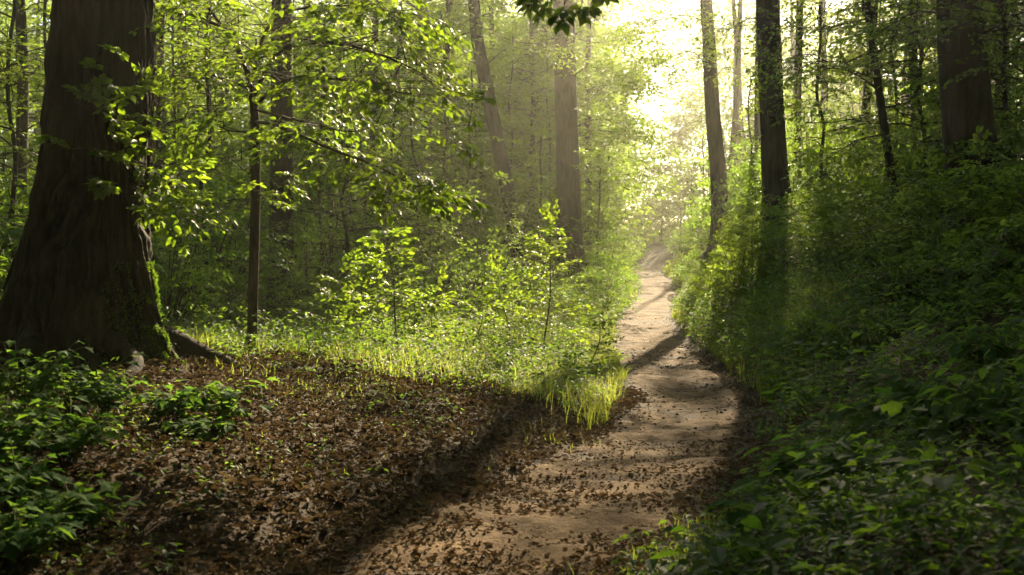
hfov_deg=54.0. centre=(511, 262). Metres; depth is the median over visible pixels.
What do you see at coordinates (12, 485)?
woodland plant
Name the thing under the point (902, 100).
beech tree
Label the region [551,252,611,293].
shrub
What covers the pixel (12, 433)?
woodland plant
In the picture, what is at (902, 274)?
shrub
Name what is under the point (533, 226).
shrub
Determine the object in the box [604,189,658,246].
beech tree
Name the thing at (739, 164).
shrub
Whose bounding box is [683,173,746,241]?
shrub
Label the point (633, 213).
understorey tree
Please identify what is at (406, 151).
shrub
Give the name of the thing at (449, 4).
beech tree
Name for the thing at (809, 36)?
beech tree
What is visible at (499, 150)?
beech tree
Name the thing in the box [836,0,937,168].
beech tree
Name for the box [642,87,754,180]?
beech tree
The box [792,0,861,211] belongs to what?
beech tree
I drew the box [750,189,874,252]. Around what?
shrub
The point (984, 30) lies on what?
beech tree
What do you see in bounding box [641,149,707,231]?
beech tree
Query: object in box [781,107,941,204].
shrub
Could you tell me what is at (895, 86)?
understorey tree
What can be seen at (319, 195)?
understorey tree
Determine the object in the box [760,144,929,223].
shrub
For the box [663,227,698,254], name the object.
shrub
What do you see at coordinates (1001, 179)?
sapling
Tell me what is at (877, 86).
sapling
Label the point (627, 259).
shrub
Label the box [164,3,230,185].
beech tree
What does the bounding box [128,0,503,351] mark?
young maple
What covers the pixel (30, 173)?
shrub
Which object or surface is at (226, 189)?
shrub
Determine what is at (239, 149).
understorey tree
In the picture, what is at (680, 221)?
beech tree
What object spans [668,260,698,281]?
shrub
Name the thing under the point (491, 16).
beech tree
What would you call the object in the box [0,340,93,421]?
woodland plant
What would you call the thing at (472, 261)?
shrub
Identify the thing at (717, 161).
beech tree
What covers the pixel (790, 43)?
beech tree
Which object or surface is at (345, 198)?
shrub
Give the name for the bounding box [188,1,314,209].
beech tree
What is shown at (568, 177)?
beech tree
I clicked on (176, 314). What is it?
shrub
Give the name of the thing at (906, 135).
shrub
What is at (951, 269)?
shrub
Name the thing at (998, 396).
woodland plant
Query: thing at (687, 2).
sky
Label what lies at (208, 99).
understorey tree
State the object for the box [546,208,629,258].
shrub
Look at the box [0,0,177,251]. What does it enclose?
beech tree
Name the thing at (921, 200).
sapling
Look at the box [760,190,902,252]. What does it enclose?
shrub
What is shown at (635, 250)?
shrub
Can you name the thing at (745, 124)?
understorey tree
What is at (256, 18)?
beech tree
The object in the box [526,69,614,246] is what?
understorey tree
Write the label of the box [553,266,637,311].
shrub
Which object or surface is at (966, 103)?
oak tree
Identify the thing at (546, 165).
shrub
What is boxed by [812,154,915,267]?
sapling
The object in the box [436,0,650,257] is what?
beech tree
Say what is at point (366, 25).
beech tree
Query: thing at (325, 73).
beech tree
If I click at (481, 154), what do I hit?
understorey tree
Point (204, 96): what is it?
beech tree
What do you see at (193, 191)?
shrub
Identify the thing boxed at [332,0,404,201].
understorey tree
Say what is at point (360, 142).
understorey tree
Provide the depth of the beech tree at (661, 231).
95.27 m
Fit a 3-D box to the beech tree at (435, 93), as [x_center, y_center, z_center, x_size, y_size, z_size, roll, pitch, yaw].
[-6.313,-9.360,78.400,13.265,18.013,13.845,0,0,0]
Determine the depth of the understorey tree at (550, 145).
45.35 m
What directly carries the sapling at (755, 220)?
on the ground at (656, 257)
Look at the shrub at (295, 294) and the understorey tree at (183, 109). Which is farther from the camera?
the understorey tree at (183, 109)
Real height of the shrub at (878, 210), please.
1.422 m
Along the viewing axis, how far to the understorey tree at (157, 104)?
15.98 m
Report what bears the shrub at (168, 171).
on the ground at (656, 257)
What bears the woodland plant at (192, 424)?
on the ground at (656, 257)
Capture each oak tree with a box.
[0,0,255,382]
[823,0,1023,246]
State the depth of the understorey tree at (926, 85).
22.04 m
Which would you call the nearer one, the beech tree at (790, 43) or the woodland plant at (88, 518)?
the woodland plant at (88, 518)
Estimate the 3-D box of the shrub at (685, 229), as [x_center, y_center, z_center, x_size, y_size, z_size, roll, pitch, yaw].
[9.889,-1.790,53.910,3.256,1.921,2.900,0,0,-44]
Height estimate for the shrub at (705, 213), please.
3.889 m
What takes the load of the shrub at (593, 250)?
on the ground at (656, 257)
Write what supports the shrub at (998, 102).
on the ground at (656, 257)
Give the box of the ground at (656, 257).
[0,215,1023,574]
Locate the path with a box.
[348,267,750,574]
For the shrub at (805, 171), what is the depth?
25.62 m
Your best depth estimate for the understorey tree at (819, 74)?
37.88 m
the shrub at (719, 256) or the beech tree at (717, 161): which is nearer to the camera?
the shrub at (719, 256)
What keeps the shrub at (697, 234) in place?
on the ground at (656, 257)
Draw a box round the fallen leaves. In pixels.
[0,239,1023,574]
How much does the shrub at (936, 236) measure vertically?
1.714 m
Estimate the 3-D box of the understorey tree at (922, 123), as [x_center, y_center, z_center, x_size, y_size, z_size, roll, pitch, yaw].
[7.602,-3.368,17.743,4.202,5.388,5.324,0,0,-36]
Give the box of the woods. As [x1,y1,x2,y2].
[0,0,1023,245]
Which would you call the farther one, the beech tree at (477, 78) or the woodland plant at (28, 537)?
the beech tree at (477, 78)
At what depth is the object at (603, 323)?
13.37 m
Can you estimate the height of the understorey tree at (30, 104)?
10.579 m
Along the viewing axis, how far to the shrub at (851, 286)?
12.48 m
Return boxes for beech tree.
[0,0,43,193]
[0,0,51,179]
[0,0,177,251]
[0,12,43,185]
[0,22,174,213]
[0,39,36,145]
[14,0,317,256]
[153,35,249,195]
[164,0,297,216]
[164,0,328,189]
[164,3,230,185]
[183,0,410,217]
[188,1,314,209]
[220,0,477,218]
[244,0,399,312]
[264,16,368,207]
[267,4,417,209]
[315,0,479,208]
[329,0,553,253]
[336,0,521,182]
[381,0,529,186]
[382,35,479,187]
[383,0,584,228]
[393,0,576,287]
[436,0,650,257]
[458,0,631,252]
[458,24,555,238]
[472,0,685,250]
[472,0,687,284]
[477,1,709,236]
[497,0,639,236]
[505,0,639,234]
[512,0,618,35]
[520,1,658,247]
[547,122,630,248]
[597,0,786,258]
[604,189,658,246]
[618,195,698,243]
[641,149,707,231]
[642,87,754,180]
[642,185,708,242]
[650,131,741,230]
[666,0,790,207]
[673,144,749,240]
[692,0,895,235]
[697,50,814,201]
[728,0,813,216]
[731,0,812,183]
[739,0,858,190]
[754,15,761,185]
[786,16,900,189]
[790,8,1023,165]
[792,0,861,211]
[793,0,1012,166]
[795,0,1023,163]
[802,0,921,163]
[806,0,827,189]
[825,0,1023,134]
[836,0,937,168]
[873,3,994,169]
[874,0,1023,54]
[882,0,1022,123]
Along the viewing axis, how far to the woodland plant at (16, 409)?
6.02 m
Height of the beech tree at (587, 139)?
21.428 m
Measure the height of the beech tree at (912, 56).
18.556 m
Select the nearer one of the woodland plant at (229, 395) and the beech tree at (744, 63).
the woodland plant at (229, 395)
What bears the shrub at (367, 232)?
on the ground at (656, 257)
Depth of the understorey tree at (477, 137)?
29.58 m
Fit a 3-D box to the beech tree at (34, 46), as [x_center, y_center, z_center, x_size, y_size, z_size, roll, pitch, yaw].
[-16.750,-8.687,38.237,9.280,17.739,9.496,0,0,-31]
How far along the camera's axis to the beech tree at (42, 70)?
33.29 m
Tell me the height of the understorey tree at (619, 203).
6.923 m
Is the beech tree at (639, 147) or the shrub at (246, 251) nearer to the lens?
the shrub at (246, 251)
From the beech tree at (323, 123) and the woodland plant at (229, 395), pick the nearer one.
the woodland plant at (229, 395)
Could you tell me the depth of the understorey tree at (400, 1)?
36.72 m
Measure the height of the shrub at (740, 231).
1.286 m
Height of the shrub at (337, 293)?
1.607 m
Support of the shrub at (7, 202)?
on the ground at (656, 257)
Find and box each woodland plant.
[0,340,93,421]
[0,382,105,456]
[0,396,128,465]
[0,401,65,460]
[0,441,73,521]
[0,472,146,536]
[0,500,95,562]
[23,352,149,425]
[57,369,161,423]
[115,380,222,421]
[158,412,250,440]
[174,376,278,424]
[699,496,834,540]
[741,440,855,484]
[769,434,911,494]
[806,381,922,431]
[871,365,1005,429]
[896,367,1023,438]
[913,322,1022,374]
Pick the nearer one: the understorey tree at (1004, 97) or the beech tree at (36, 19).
the understorey tree at (1004, 97)
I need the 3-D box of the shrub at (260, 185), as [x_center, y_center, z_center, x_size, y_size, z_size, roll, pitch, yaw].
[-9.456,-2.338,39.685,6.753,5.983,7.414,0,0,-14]
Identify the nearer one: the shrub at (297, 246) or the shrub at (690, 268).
the shrub at (297, 246)
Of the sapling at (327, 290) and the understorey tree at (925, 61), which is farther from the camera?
the understorey tree at (925, 61)
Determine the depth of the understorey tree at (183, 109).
32.13 m
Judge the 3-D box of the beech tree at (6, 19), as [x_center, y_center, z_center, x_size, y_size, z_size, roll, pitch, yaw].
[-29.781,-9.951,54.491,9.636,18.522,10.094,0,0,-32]
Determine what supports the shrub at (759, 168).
on the ground at (656, 257)
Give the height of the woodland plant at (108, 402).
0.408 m
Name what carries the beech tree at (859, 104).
on the ground at (656, 257)
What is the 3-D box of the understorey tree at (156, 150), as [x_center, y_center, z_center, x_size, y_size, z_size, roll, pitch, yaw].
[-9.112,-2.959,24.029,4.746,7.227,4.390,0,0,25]
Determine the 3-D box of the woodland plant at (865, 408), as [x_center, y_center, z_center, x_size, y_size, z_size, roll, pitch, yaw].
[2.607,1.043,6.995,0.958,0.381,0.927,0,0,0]
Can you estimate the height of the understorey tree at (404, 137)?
6.506 m
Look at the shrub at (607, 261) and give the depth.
33.87 m
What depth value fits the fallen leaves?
6.92 m
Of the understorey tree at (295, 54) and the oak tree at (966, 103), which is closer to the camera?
the oak tree at (966, 103)
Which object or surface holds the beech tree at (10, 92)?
on the ground at (656, 257)
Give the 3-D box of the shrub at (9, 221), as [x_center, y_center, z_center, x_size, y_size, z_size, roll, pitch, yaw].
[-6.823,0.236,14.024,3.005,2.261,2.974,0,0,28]
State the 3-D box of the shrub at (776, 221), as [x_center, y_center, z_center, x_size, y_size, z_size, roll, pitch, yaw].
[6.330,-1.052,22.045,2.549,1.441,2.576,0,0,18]
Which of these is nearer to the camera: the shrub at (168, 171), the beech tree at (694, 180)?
the shrub at (168, 171)
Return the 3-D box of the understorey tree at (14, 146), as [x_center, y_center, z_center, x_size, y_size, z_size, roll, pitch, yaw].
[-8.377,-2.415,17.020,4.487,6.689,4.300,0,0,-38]
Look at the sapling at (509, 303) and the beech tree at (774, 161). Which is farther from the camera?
the beech tree at (774, 161)
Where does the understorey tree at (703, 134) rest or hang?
on the ground at (656, 257)
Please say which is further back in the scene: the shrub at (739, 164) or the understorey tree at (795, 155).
the shrub at (739, 164)
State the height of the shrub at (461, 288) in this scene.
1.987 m
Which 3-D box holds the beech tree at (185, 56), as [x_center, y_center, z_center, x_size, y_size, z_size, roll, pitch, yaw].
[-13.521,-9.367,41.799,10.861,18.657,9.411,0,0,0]
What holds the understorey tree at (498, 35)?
on the ground at (656, 257)
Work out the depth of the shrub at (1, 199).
23.43 m
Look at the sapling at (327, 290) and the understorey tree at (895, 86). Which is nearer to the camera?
the sapling at (327, 290)
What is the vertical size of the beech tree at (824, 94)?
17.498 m
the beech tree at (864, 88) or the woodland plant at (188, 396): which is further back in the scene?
the beech tree at (864, 88)
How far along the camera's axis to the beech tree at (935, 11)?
30.94 m
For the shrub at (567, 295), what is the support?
on the ground at (656, 257)
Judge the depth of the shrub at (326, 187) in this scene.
31.35 m
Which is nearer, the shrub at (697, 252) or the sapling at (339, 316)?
the sapling at (339, 316)
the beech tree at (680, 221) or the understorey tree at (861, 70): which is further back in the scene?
the beech tree at (680, 221)
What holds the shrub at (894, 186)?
on the ground at (656, 257)
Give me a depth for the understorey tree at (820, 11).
23.85 m
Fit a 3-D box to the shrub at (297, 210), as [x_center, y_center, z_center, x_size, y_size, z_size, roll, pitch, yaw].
[-5.976,-1.011,27.985,5.103,3.973,5.459,0,0,-17]
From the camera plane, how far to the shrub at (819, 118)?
27.70 m
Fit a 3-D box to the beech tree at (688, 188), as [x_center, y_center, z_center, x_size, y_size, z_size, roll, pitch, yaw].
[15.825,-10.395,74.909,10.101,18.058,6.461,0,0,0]
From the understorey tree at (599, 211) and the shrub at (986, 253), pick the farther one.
the understorey tree at (599, 211)
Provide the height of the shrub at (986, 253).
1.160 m
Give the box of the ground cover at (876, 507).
[0,193,1023,574]
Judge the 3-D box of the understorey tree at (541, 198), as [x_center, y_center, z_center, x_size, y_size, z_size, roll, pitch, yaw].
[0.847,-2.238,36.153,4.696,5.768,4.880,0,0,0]
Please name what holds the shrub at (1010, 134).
on the ground at (656, 257)
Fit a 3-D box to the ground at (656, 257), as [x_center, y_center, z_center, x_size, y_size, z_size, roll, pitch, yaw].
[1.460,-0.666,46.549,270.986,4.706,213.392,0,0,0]
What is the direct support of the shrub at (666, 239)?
on the ground at (656, 257)
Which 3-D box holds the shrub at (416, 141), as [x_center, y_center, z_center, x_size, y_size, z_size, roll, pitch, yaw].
[-3.095,-2.428,39.773,6.920,5.983,6.303,0,0,-22]
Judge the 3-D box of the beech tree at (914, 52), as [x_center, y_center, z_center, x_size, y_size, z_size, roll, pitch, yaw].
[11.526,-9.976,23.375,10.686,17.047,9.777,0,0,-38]
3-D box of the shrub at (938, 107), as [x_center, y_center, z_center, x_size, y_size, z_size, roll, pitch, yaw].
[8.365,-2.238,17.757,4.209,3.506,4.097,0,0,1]
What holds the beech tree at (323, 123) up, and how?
on the ground at (656, 257)
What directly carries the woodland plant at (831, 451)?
on the ground at (656, 257)
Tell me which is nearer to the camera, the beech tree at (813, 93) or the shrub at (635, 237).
the shrub at (635, 237)
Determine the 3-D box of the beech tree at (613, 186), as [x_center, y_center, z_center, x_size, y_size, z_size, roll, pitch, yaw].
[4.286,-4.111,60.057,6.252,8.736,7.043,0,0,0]
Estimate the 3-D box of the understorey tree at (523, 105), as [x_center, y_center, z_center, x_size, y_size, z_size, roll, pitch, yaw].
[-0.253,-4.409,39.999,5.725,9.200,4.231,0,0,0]
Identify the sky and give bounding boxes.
[0,0,1023,236]
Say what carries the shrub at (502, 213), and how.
on the ground at (656, 257)
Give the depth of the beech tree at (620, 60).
65.03 m
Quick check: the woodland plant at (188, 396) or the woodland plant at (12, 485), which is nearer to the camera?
the woodland plant at (12, 485)
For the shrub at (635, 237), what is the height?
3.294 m
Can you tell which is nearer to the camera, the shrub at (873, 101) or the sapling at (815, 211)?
the sapling at (815, 211)
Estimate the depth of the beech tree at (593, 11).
5.78 m
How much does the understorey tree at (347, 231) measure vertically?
4.606 m
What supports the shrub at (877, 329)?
on the ground at (656, 257)
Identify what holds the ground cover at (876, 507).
on the ground at (656, 257)
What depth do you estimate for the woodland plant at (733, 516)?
5.11 m
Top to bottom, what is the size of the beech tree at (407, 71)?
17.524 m
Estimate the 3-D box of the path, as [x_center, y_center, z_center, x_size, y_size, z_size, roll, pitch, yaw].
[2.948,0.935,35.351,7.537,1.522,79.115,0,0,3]
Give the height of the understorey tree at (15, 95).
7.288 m
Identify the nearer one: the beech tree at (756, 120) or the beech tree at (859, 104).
the beech tree at (756, 120)
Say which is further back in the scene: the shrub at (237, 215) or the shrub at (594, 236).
the shrub at (594, 236)
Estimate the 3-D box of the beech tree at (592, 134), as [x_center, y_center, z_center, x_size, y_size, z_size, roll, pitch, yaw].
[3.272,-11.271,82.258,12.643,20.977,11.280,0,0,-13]
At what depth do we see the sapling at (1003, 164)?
11.54 m
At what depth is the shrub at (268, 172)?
29.85 m
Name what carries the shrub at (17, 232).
on the ground at (656, 257)
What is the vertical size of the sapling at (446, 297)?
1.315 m
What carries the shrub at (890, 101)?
on the ground at (656, 257)
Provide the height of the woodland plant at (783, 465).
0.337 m
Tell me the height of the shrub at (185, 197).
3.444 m
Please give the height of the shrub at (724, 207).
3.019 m
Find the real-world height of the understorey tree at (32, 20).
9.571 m
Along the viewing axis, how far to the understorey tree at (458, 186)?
25.83 m
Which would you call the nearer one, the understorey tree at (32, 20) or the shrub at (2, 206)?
the shrub at (2, 206)
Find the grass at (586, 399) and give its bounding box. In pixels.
[0,245,909,574]
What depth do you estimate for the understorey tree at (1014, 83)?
14.20 m
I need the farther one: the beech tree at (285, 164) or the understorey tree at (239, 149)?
the understorey tree at (239, 149)
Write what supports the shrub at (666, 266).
on the ground at (656, 257)
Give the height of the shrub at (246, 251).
2.539 m
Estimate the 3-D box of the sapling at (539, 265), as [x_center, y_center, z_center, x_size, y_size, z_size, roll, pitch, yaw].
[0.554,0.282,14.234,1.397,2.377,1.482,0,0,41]
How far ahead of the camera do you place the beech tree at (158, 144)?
29.92 m
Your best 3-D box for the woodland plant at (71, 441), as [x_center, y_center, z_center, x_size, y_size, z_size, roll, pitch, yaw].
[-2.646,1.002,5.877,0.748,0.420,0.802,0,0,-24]
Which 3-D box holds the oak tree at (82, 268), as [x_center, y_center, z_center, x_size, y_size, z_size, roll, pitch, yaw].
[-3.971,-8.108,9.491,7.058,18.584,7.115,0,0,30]
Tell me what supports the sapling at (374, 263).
on the ground at (656, 257)
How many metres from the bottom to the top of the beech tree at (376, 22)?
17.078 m
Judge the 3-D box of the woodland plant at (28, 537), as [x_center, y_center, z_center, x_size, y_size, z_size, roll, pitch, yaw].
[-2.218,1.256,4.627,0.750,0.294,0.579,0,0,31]
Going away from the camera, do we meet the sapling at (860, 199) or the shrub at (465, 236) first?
the sapling at (860, 199)
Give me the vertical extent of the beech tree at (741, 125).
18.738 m
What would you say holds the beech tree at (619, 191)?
on the ground at (656, 257)
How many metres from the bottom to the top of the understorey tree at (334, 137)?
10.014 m
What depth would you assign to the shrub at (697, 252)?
37.11 m
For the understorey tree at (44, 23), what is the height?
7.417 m
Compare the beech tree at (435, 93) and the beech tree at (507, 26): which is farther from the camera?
the beech tree at (435, 93)
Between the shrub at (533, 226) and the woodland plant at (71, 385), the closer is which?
the woodland plant at (71, 385)
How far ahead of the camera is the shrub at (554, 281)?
26.97 m
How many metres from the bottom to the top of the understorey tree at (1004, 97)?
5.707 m
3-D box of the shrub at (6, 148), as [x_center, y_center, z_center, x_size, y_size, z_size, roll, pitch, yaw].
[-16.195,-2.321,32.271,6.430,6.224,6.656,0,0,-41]
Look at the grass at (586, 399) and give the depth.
12.44 m
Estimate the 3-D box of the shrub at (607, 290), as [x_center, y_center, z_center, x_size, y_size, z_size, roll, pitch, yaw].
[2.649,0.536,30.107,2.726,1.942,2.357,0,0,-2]
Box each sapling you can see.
[263,248,378,341]
[316,268,392,338]
[336,197,452,343]
[374,265,473,345]
[444,283,512,348]
[460,249,546,347]
[489,199,600,354]
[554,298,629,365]
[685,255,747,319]
[710,186,789,284]
[744,0,1002,231]
[773,180,863,270]
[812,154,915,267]
[861,147,975,269]
[912,125,1023,275]
[928,134,1023,279]
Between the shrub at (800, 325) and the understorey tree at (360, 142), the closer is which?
the shrub at (800, 325)
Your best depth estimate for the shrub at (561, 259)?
32.84 m
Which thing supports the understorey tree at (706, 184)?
on the ground at (656, 257)
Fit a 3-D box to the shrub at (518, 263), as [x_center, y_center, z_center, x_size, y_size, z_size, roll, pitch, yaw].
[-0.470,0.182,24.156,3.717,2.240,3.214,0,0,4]
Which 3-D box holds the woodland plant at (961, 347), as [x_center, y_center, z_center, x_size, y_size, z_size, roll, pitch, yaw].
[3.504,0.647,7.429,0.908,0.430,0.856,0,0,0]
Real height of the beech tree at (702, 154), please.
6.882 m
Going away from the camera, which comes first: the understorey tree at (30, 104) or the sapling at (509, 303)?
the sapling at (509, 303)
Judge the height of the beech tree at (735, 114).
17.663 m
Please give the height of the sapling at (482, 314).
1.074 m
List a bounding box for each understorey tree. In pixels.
[0,0,48,262]
[0,0,49,222]
[0,0,51,278]
[0,0,293,291]
[0,1,46,211]
[0,1,46,248]
[15,0,232,264]
[153,0,267,257]
[154,0,329,307]
[164,0,294,225]
[169,24,329,275]
[219,0,353,220]
[226,87,461,312]
[239,6,413,282]
[260,0,400,275]
[293,33,478,282]
[300,43,436,273]
[326,84,522,287]
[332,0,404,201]
[345,0,460,207]
[383,11,526,281]
[410,65,537,272]
[430,1,519,251]
[450,37,555,257]
[479,116,601,271]
[506,21,605,259]
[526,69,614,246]
[538,151,657,269]
[545,126,643,250]
[582,159,629,234]
[684,105,749,219]
[695,78,801,200]
[732,0,932,204]
[740,36,810,148]
[743,17,859,194]
[770,0,1023,189]
[786,0,862,146]
[788,0,995,187]
[819,2,929,137]
[863,0,1023,189]
[865,0,1023,165]
[889,2,935,121]
[901,0,1023,166]
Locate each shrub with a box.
[0,94,35,270]
[0,143,39,211]
[0,173,27,291]
[0,174,34,255]
[0,181,188,300]
[0,197,21,295]
[0,222,23,299]
[150,202,266,336]
[151,189,311,322]
[152,156,268,295]
[153,152,298,281]
[153,168,217,262]
[154,167,321,300]
[166,101,267,261]
[182,162,341,274]
[210,214,391,323]
[214,125,340,239]
[218,158,395,282]
[228,184,410,304]
[247,98,395,234]
[286,248,453,331]
[293,134,436,274]
[298,182,464,289]
[324,139,479,272]
[334,100,471,222]
[335,175,506,285]
[341,239,508,319]
[359,128,518,261]
[390,169,546,281]
[390,231,533,316]
[419,223,568,311]
[424,156,583,273]
[436,113,556,252]
[505,235,579,284]
[506,264,566,297]
[534,285,590,305]
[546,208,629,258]
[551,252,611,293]
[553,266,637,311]
[557,248,643,312]
[583,217,636,287]
[583,221,649,266]
[587,229,643,277]
[592,255,636,295]
[598,221,649,269]
[657,228,682,245]
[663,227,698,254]
[664,246,701,275]
[668,212,708,244]
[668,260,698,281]
[671,250,700,279]
[673,210,709,251]
[681,232,709,263]
[683,157,761,235]
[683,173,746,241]
[689,216,783,304]
[692,97,819,223]
[704,149,804,235]
[712,216,777,264]
[734,106,872,221]
[737,116,879,209]
[742,185,835,235]
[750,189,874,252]
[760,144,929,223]
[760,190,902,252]
[762,297,852,356]
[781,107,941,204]
[786,64,931,200]
[796,193,937,260]
[804,315,902,360]
[806,163,941,235]
[828,166,942,254]
[829,72,994,192]
[846,244,967,293]
[848,117,1023,208]
[865,46,1023,174]
[866,36,1023,211]
[880,242,1002,287]
[882,41,1023,194]
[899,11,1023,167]
[903,216,1023,299]
[908,104,1023,246]
[917,164,1023,272]
[938,212,1023,310]
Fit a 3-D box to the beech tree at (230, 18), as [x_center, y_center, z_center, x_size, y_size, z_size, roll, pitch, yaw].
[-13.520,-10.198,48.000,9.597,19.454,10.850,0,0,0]
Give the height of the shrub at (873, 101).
4.239 m
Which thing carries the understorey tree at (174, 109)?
on the ground at (656, 257)
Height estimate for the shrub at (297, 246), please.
2.921 m
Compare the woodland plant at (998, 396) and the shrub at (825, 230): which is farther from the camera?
the shrub at (825, 230)
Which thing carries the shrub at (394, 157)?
on the ground at (656, 257)
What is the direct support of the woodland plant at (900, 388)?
on the ground at (656, 257)
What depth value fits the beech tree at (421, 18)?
45.71 m

